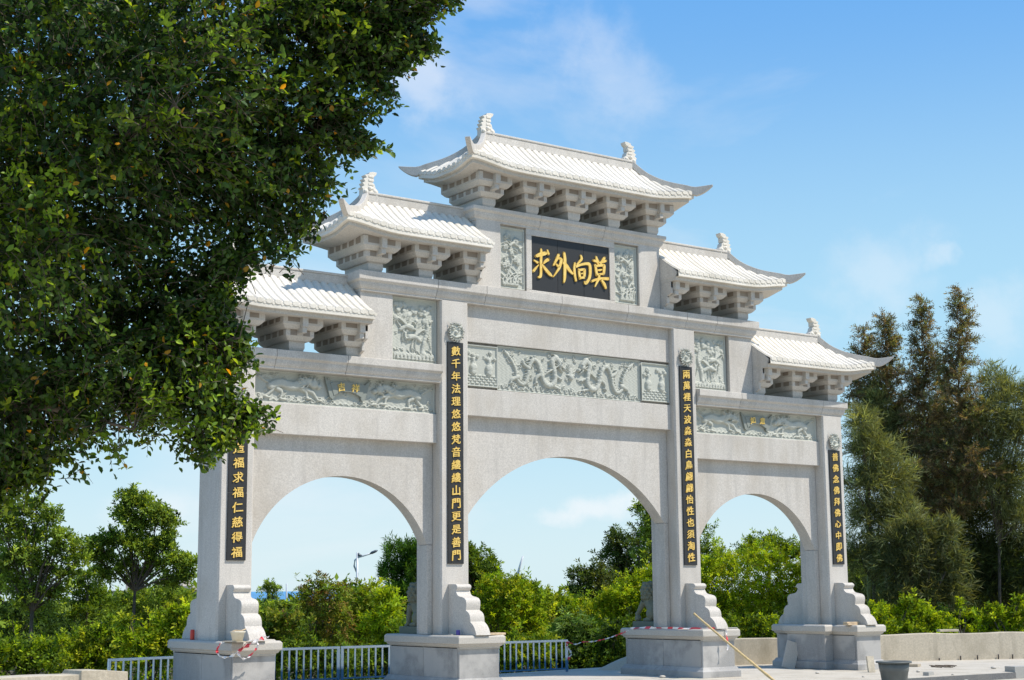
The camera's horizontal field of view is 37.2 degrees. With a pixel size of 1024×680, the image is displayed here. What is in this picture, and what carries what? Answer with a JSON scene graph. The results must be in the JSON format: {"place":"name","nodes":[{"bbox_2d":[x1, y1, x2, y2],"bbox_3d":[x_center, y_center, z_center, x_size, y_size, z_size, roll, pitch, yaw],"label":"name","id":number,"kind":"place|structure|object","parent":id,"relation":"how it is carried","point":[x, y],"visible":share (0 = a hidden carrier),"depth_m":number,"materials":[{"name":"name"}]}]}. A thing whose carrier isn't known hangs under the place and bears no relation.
{"place":"outdoors","nodes":[
{"label":"outdoors","id":0,"kind":"place"},
{"bbox_2d":[251,591,335,600],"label":"factory shed","id":1,"kind":"structure","parent":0,"point":[254,595],"depth_m":174.99,"materials":[{"name":"metal"}]},
{"bbox_2d":[2,597,1014,679],"bbox_3d":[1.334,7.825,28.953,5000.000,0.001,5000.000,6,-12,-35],"label":"ground","id":2,"kind":"structure","parent":0,"point":[11,671],"depth_m":61.61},
{"bbox_2d":[0,624,82,675],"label":"shrub","id":3,"kind":"object","parent":2,"relation":"on","point":[15,650],"visible":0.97,"depth_m":32.85,"materials":[{"name":"green plant"}]},
{"bbox_2d":[0,536,84,675],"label":"broadleaf tree","id":4,"kind":"object","parent":2,"relation":"on","point":[15,615],"visible":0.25,"depth_m":41.88,"materials":[{"name":"green plant"}]},
{"bbox_2d":[0,488,93,658],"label":"broadleaf tree","id":5,"kind":"object","parent":2,"relation":"on","point":[15,557],"visible":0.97,"depth_m":37.90,"materials":[{"name":"green plant"}]},
{"bbox_2d":[50,564,127,639],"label":"broadleaf tree","id":6,"kind":"object","parent":2,"relation":"on","point":[84,604],"visible":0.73,"depth_m":43.98,"materials":[{"name":"green plant"}]},
{"bbox_2d":[51,609,138,678],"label":"shrub","id":7,"kind":"object","parent":2,"relation":"on","point":[86,651],"visible":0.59,"depth_m":33.86,"materials":[{"name":"green plant"}]},
{"bbox_2d":[79,481,197,679],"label":"broadleaf tree","id":8,"kind":"object","parent":2,"relation":"on","point":[152,515],"visible":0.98,"depth_m":39.90,"materials":[{"name":"green plant"}]},
{"bbox_2d":[99,567,196,670],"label":"broadleaf tree","id":9,"kind":"object","parent":2,"relation":"on","point":[156,599],"visible":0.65,"depth_m":45.89,"materials":[{"name":"green plant"}]},
{"bbox_2d":[111,588,194,679],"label":"shrub","id":10,"kind":"object","parent":2,"relation":"on","point":[150,638],"visible":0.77,"depth_m":32.85,"materials":[{"name":"green plant"}]},
{"bbox_2d":[180,580,196,591],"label":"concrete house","id":11,"kind":"structure","parent":2,"relation":"on","point":[184,585],"depth_m":111.23,"materials":[{"name":"white concrete"}]},
{"bbox_2d":[258,578,282,606],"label":"tree","id":12,"kind":"object","parent":2,"relation":"on","point":[266,587],"visible":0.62,"depth_m":74.91,"materials":[{"name":"green plant"}]},
{"bbox_2d":[256,586,304,620],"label":"shrub","id":13,"kind":"object","parent":2,"relation":"on","point":[280,604],"visible":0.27,"depth_m":47.91,"materials":[{"name":"green plant"}]},
{"bbox_2d":[259,602,316,679],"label":"shrub","id":14,"kind":"object","parent":2,"relation":"on","point":[276,625],"visible":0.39,"depth_m":36.70,"materials":[{"name":"green plant"}]},
{"bbox_2d":[275,630,367,679],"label":"shrub","id":15,"kind":"object","parent":2,"relation":"on","point":[295,643],"visible":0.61,"depth_m":35.35,"materials":[{"name":"green plant"}]},
{"bbox_2d":[284,570,359,674],"bbox_3d":[-4.941,7.739,39.050,2.446,3.714,1.599,-6,-11,29],"label":"shrub","id":16,"kind":"object","parent":2,"relation":"on","point":[320,592],"visible":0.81,"depth_m":38.81,"materials":[{"name":"green plant"}]},
{"bbox_2d":[155,666,519,679],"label":"undergrowth","id":17,"kind":"object","parent":2,"relation":"on","point":[321,676],"visible":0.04,"depth_m":35.33,"materials":[{"name":"green plant"}]},
{"bbox_2d":[353,550,377,583],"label":"street lamp","id":18,"kind":"object","parent":2,"relation":"on","point":[358,555],"visible":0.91,"depth_m":69.94,"materials":[{"name":"metal"}]},
{"bbox_2d":[334,573,409,679],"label":"shrub","id":19,"kind":"object","parent":2,"relation":"on","point":[365,605],"visible":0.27,"depth_m":39.97,"materials":[{"name":"green plant"}]},
{"bbox_2d":[344,616,411,679],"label":"shrub","id":20,"kind":"object","parent":2,"relation":"on","point":[395,623],"visible":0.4,"depth_m":36.39,"materials":[{"name":"green plant"}]},
{"bbox_2d":[355,583,406,648],"bbox_3d":[-3.223,7.736,37.995,1.552,3.343,1.340,-4,-10,20],"label":"shrub","id":21,"kind":"object","parent":2,"relation":"on","point":[389,602],"visible":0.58,"depth_m":37.95,"materials":[{"name":"green plant"}]},
{"bbox_2d":[374,531,416,618],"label":"broadleaf tree","id":22,"kind":"object","parent":2,"relation":"on","point":[404,569],"visible":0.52,"depth_m":49.79,"materials":[{"name":"green plant"}]},
{"bbox_2d":[468,540,506,616],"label":"broadleaf tree","id":23,"kind":"object","parent":2,"relation":"on","point":[478,561],"visible":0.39,"depth_m":43.76,"materials":[{"name":"green plant"}]},
{"bbox_2d":[0,555,1023,676],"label":"woods","id":24,"kind":"object","parent":2,"relation":"on","point":[187,589],"visible":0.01,"depth_m":55.98,"materials":[{"name":"green plant"}]},
{"bbox_2d":[471,565,563,669],"bbox_3d":[-0.017,7.844,40.108,3.103,3.781,2.298,2,-10,-17],"label":"shrub","id":25,"kind":"object","parent":2,"relation":"on","point":[509,605],"visible":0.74,"depth_m":39.78,"materials":[{"name":"green plant"}]},
{"bbox_2d":[517,556,523,575],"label":"utility pole","id":26,"kind":"object","parent":2,"relation":"on","point":[520,564],"visible":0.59,"depth_m":79.96,"materials":[{"name":"paint"}]},
{"bbox_2d":[502,566,553,607],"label":"shrub","id":27,"kind":"object","parent":2,"relation":"on","point":[536,582],"visible":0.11,"depth_m":42.86,"materials":[{"name":"green plant"}]},
{"bbox_2d":[499,616,580,673],"bbox_3d":[0.365,7.919,36.784,2.923,2.526,1.476,2,-10,-14],"label":"shrub","id":28,"kind":"object","parent":2,"relation":"on","point":[513,636],"visible":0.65,"depth_m":36.65,"materials":[{"name":"green plant"}]},
{"bbox_2d":[535,584,604,626],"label":"shrub","id":29,"kind":"object","parent":2,"relation":"on","point":[571,602],"visible":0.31,"depth_m":44.82,"materials":[{"name":"green plant"}]},
{"bbox_2d":[541,605,619,668],"bbox_3d":[1.774,7.897,37.450,2.250,2.772,1.551,-1,-10,2],"label":"shrub","id":30,"kind":"object","parent":2,"relation":"on","point":[585,628],"visible":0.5,"depth_m":37.39,"materials":[{"name":"green plant"}]},
{"bbox_2d":[546,605,634,670],"bbox_3d":[1.956,7.827,36.934,2.640,2.734,1.400,-2,-10,6],"label":"shrub","id":31,"kind":"object","parent":2,"relation":"on","point":[589,658],"visible":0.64,"depth_m":36.87,"materials":[{"name":"green plant"}]},
{"bbox_2d":[560,556,624,614],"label":"broadleaf tree","id":32,"kind":"object","parent":2,"relation":"on","point":[586,576],"visible":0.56,"depth_m":53.77,"materials":[{"name":"green plant"}]},
{"bbox_2d":[573,563,652,646],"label":"shrub","id":33,"kind":"object","parent":2,"relation":"on","point":[614,608],"visible":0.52,"depth_m":41.81,"materials":[{"name":"green plant"}]},
{"bbox_2d":[587,521,646,591],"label":"broadleaf tree","id":34,"kind":"object","parent":2,"relation":"on","point":[613,551],"visible":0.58,"depth_m":55.90,"materials":[{"name":"green plant"}]},
{"bbox_2d":[627,498,651,568],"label":"broadleaf tree","id":35,"kind":"object","parent":2,"relation":"on","point":[645,554],"visible":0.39,"depth_m":51.96,"materials":[{"name":"green plant"}]},
{"bbox_2d":[700,517,733,580],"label":"broadleaf tree","id":36,"kind":"object","parent":2,"relation":"on","point":[706,548],"visible":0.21,"depth_m":57.87,"materials":[{"name":"green plant"}]},
{"bbox_2d":[700,537,768,634],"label":"shrub","id":37,"kind":"object","parent":2,"relation":"on","point":[716,567],"visible":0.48,"depth_m":43.98,"materials":[{"name":"green plant"}]},
{"bbox_2d":[723,606,783,637],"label":"shrub","id":38,"kind":"object","parent":2,"relation":"on","point":[749,624],"visible":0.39,"depth_m":40.50,"materials":[{"name":"green plant"}]},
{"bbox_2d":[722,534,801,637],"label":"shrub","id":39,"kind":"object","parent":2,"relation":"on","point":[782,584],"visible":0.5,"depth_m":44.81,"materials":[{"name":"green plant"}]},
{"bbox_2d":[730,526,800,590],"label":"broadleaf tree","id":40,"kind":"object","parent":2,"relation":"on","point":[779,542],"visible":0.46,"depth_m":55.81,"materials":[{"name":"green plant"}]},
{"bbox_2d":[839,321,893,608],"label":"casuarina tree","id":41,"kind":"object","parent":2,"relation":"on","point":[861,380],"visible":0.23,"depth_m":48.83,"materials":[{"name":"green plant"}]},
{"bbox_2d":[838,398,931,612],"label":"casuarina tree","id":42,"kind":"object","parent":2,"relation":"on","point":[880,506],"visible":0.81,"depth_m":43.79,"materials":[{"name":"green plant"}]},
{"bbox_2d":[841,307,931,634],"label":"casuarina tree","id":43,"kind":"object","parent":2,"relation":"on","point":[891,345],"visible":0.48,"depth_m":47.76,"materials":[{"name":"green plant"}]},
{"bbox_2d":[844,376,931,632],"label":"casuarina tree","id":44,"kind":"object","parent":2,"relation":"on","point":[876,397],"visible":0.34,"depth_m":47.29,"materials":[{"name":"green plant"}]},
{"bbox_2d":[865,587,958,634],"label":"shrub","id":45,"kind":"object","parent":2,"relation":"on","point":[927,617],"visible":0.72,"depth_m":40.39,"materials":[{"name":"green plant"}]},
{"bbox_2d":[848,561,987,633],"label":"shrub","id":46,"kind":"object","parent":2,"relation":"on","point":[857,586],"visible":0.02,"depth_m":49.74,"materials":[{"name":"green plant"}]},
{"bbox_2d":[889,292,955,549],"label":"casuarina tree","id":47,"kind":"object","parent":2,"relation":"on","point":[920,411],"visible":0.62,"depth_m":46.75,"materials":[{"name":"green plant"}]},
{"bbox_2d":[861,504,985,620],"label":"casuarina tree","id":48,"kind":"object","parent":2,"relation":"on","point":[935,587],"visible":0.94,"depth_m":42.84,"materials":[{"name":"green plant"}]},
{"bbox_2d":[895,503,997,614],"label":"casuarina tree","id":49,"kind":"object","parent":2,"relation":"on","point":[963,533],"visible":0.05,"depth_m":47.59,"materials":[{"name":"green plant"}]},
{"bbox_2d":[927,354,970,613],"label":"casuarina tree","id":50,"kind":"object","parent":2,"relation":"on","point":[943,399],"visible":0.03,"depth_m":48.31,"materials":[{"name":"green plant"}]},
{"bbox_2d":[899,406,1008,531],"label":"casuarina tree","id":51,"kind":"object","parent":2,"relation":"on","point":[924,454],"visible":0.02,"depth_m":50.99,"materials":[{"name":"green plant"}]},
{"bbox_2d":[916,601,1001,632],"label":"shrub","id":52,"kind":"object","parent":2,"relation":"on","point":[940,605],"visible":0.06,"depth_m":41.87,"materials":[{"name":"green plant"}]},
{"bbox_2d":[905,282,1013,615],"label":"casuarina tree","id":53,"kind":"object","parent":2,"relation":"on","point":[961,479],"visible":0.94,"depth_m":45.64,"materials":[{"name":"green plant"}]},
{"bbox_2d":[942,596,979,632],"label":"shrub","id":54,"kind":"object","parent":2,"relation":"on","point":[955,623],"visible":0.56,"depth_m":40.95,"materials":[{"name":"green plant"}]},
{"bbox_2d":[935,484,1023,630],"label":"casuarina tree","id":55,"kind":"object","parent":2,"relation":"on","point":[986,546],"visible":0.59,"depth_m":46.32,"materials":[{"name":"green plant"}]},
{"bbox_2d":[942,356,1023,603],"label":"casuarina tree","id":56,"kind":"object","parent":2,"relation":"on","point":[1003,429],"visible":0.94,"depth_m":45.62,"materials":[{"name":"green plant"}]},
{"bbox_2d":[971,592,1023,632],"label":"shrub","id":57,"kind":"object","parent":2,"relation":"on","point":[1013,619],"visible":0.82,"depth_m":40.42,"materials":[{"name":"green plant"}]},
{"bbox_2d":[0,0,1023,600],"label":"sky","id":58,"kind":"structure","parent":0,"point":[872,151],"materials":[{"name":"blue"}]},
{"bbox_2d":[374,659,1023,679],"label":"terrace paving","id":59,"kind":"structure","parent":0,"point":[962,667],"depth_m":31.53,"materials":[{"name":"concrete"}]},
{"bbox_2d":[0,669,127,679],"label":"concrete ledge","id":60,"kind":"object","parent":59,"relation":"on","point":[79,674],"visible":1,"depth_m":24.65,"materials":[{"name":"beige concrete"}]},
{"bbox_2d":[107,656,172,679],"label":"railing","id":61,"kind":"object","parent":59,"relation":"on","point":[131,659],"visible":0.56,"depth_m":27.20,"materials":[{"name":"grey metal"}]},
{"bbox_2d":[275,646,339,679],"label":"railing","id":62,"kind":"object","parent":59,"relation":"on","point":[325,648],"visible":0.55,"depth_m":29.46,"materials":[{"name":"grey metal"}]},
{"bbox_2d":[340,645,389,679],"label":"railing","id":63,"kind":"object","parent":59,"relation":"on","point":[342,677],"visible":0.38,"depth_m":30.07,"materials":[{"name":"grey metal"}]},
{"bbox_2d":[140,113,893,679],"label":"memorial archway","id":64,"kind":"object","parent":59,"relation":"on","point":[568,303],"visible":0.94,"depth_m":29.88,"materials":[{"name":"white stone"}]},
{"bbox_2d":[190,630,194,639],"bbox_3d":[-5.388,4.968,25.659,0.076,0.169,0.076,6,-12,-35],"label":"paint can","id":65,"kind":"object","parent":64,"relation":"on","point":[192,634],"visible":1,"depth_m":25.63,"materials":[{"name":"red metal"}]},
{"bbox_2d":[222,641,251,641],"bbox_3d":[-4.394,4.810,24.282,0.260,0.011,0.550,6,-12,-35],"label":"thin board","id":66,"kind":"object","parent":64,"relation":"on","point":[236,641],"visible":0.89,"depth_m":24.11,"materials":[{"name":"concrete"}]},
{"bbox_2d":[230,628,245,640],"bbox_3d":[-4.356,4.681,24.161,0.248,0.198,0.248,-3,-10,17],"label":"plastic basin","id":67,"kind":"object","parent":66,"relation":"on","point":[237,635],"visible":1,"depth_m":24.08,"materials":[{"name":"beige plastic"}]},
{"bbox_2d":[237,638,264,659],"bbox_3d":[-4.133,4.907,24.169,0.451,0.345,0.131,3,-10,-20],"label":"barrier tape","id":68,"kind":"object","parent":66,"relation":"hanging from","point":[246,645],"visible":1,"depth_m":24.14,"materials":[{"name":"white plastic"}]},
{"bbox_2d":[215,636,268,658],"bbox_3d":[-4.292,4.888,24.211,0.844,0.353,0.203,1,-10,-8],"label":"barrier tape","id":69,"kind":"object","parent":64,"relation":"attached to","point":[239,650],"visible":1,"depth_m":24.16,"materials":[{"name":"white plastic"}]},
{"bbox_2d":[399,582,416,633],"bbox_3d":[-1.764,5.051,28.774,0.427,0.972,0.737,6,-12,-35],"label":"stone lion","id":70,"kind":"object","parent":64,"relation":"on","point":[409,627],"visible":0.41,"depth_m":28.69},
{"bbox_2d":[490,632,505,634],"bbox_3d":[-0.334,5.260,27.252,0.420,0.035,0.200,8,-13,-40],"label":"wooden plank","id":71,"kind":"object","parent":64,"relation":"on","point":[498,633],"visible":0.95,"depth_m":27.20,"materials":[{"name":"brown wood"}]},
{"bbox_2d":[633,581,653,626],"bbox_3d":[2.928,5.561,32.062,0.427,0.972,0.737,6,-12,-35],"label":"stone lion","id":72,"kind":"object","parent":64,"relation":"on","point":[646,594],"visible":0.71,"depth_m":31.96},
{"bbox_2d":[630,626,728,649],"bbox_3d":[3.246,6.040,30.818,2.379,0.463,0.480,-8,-12,38],"label":"barrier tape","id":73,"kind":"object","parent":64,"relation":"on","point":[648,627],"visible":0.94,"depth_m":30.66,"materials":[{"name":"plastic"}]},
{"bbox_2d":[843,623,859,624],"bbox_3d":[7.380,6.128,32.827,0.620,0.035,0.140,8,-13,-42],"label":"wooden plank","id":74,"kind":"object","parent":64,"relation":"on","point":[851,624],"visible":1,"depth_m":32.68,"materials":[{"name":"brown wood"}]},
{"bbox_2d":[499,640,567,671],"bbox_3d":[0.153,6.726,32.262,2.580,0.680,0.044,6,-12,-35],"label":"railing","id":75,"kind":"object","parent":59,"relation":"on","point":[550,641],"visible":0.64,"depth_m":32.55,"materials":[{"name":"grey metal"}]},
{"bbox_2d":[568,630,628,644],"bbox_3d":[1.825,6.327,32.402,0.035,0.346,1.790,9,-13,-44],"label":"barrier tape","id":76,"kind":"object","parent":75,"relation":"attached to","point":[600,639],"visible":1,"depth_m":32.34,"materials":[{"name":"plastic"}]},
{"bbox_2d":[597,657,625,670],"bbox_3d":[2.972,7.109,33.817,2.275,0.410,1.721,6,-12,-35],"label":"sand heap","id":77,"kind":"object","parent":59,"relation":"on","point":[617,665],"visible":0.17,"depth_m":33.42,"materials":[{"name":"grey sand"}]},
{"bbox_2d":[693,613,774,679],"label":"bamboo pole","id":78,"kind":"object","parent":59,"relation":"on","point":[738,651],"visible":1,"depth_m":28.18,"materials":[{"name":"beige wood"}]},
{"bbox_2d":[781,640,797,667],"bbox_3d":[6.145,6.948,33.557,0.300,0.600,0.045,18,-19,-6],"label":"leaning slab","id":79,"kind":"object","parent":59,"relation":"on","point":[790,656],"depth_m":33.53,"materials":[{"name":"stone"}]},
{"bbox_2d":[866,656,875,671],"bbox_3d":[7.453,6.738,31.632,0.160,0.330,0.050,3,-20,-18],"label":"leaning slab","id":80,"kind":"object","parent":59,"relation":"on","point":[870,664],"depth_m":31.61,"materials":[{"name":"stone"}]},
{"bbox_2d":[734,632,1023,664],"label":"parapet wall","id":81,"kind":"structure","parent":59,"relation":"on","point":[941,646],"depth_m":36.71,"materials":[{"name":"concrete"}]},
{"bbox_2d":[937,629,958,631],"bbox_3d":[10.613,7.073,37.067,0.520,0.055,0.160,2,-10,-16],"label":"loose slab","id":82,"kind":"object","parent":81,"relation":"on","point":[947,630],"depth_m":36.99,"materials":[{"name":"stone"}]},
{"bbox_2d":[909,663,920,666],"bbox_3d":[8.895,7.223,33.799,0.300,0.060,0.360,-5,-11,26],"label":"flat stone","id":83,"kind":"object","parent":59,"relation":"on","point":[914,665],"visible":0.56,"depth_m":33.63,"materials":[{"name":"beige stone"}]},
{"bbox_2d":[923,672,933,675],"bbox_3d":[8.267,6.688,30.206,0.120,0.200,0.260,-8,-12,37],"label":"concrete block","id":84,"kind":"object","parent":59,"relation":"on","point":[928,673],"depth_m":30.13,"materials":[{"name":"white concrete"}]},
{"bbox_2d":[929,665,956,667],"bbox_3d":[9.546,7.210,33.635,0.595,0.020,1.090,-3,-10,12],"label":"scattered debris","id":85,"kind":"object","parent":59,"relation":"on","point":[946,666],"visible":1,"depth_m":33.55,"materials":[{"name":"grey stone"}]},
{"bbox_2d":[908,672,1015,679],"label":"terrace edge kerb","id":86,"kind":"structure","parent":59,"relation":"on","point":[999,676],"depth_m":30.46,"materials":[{"name":"concrete"}]},
{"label":"forecourt ground","id":87,"kind":"structure","parent":0,"visible":0},
{"bbox_2d":[0,0,465,522],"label":"fig tree","id":88,"kind":"object","parent":87,"relation":"on","point":[191,345],"visible":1,"depth_m":12.02,"materials":[{"name":"green plant"}]},
{"bbox_2d":[876,660,911,679],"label":"mortar bucket","id":89,"kind":"object","parent":87,"relation":"on","point":[893,669],"visible":1,"depth_m":27.86,"materials":[{"name":"grey plastic"}]},
{"bbox_2d":[1005,665,1023,678],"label":"concrete block","id":90,"kind":"object","parent":87,"relation":"on","point":[1019,670],"depth_m":31.24,"materials":[{"name":"white concrete"}]}
]}

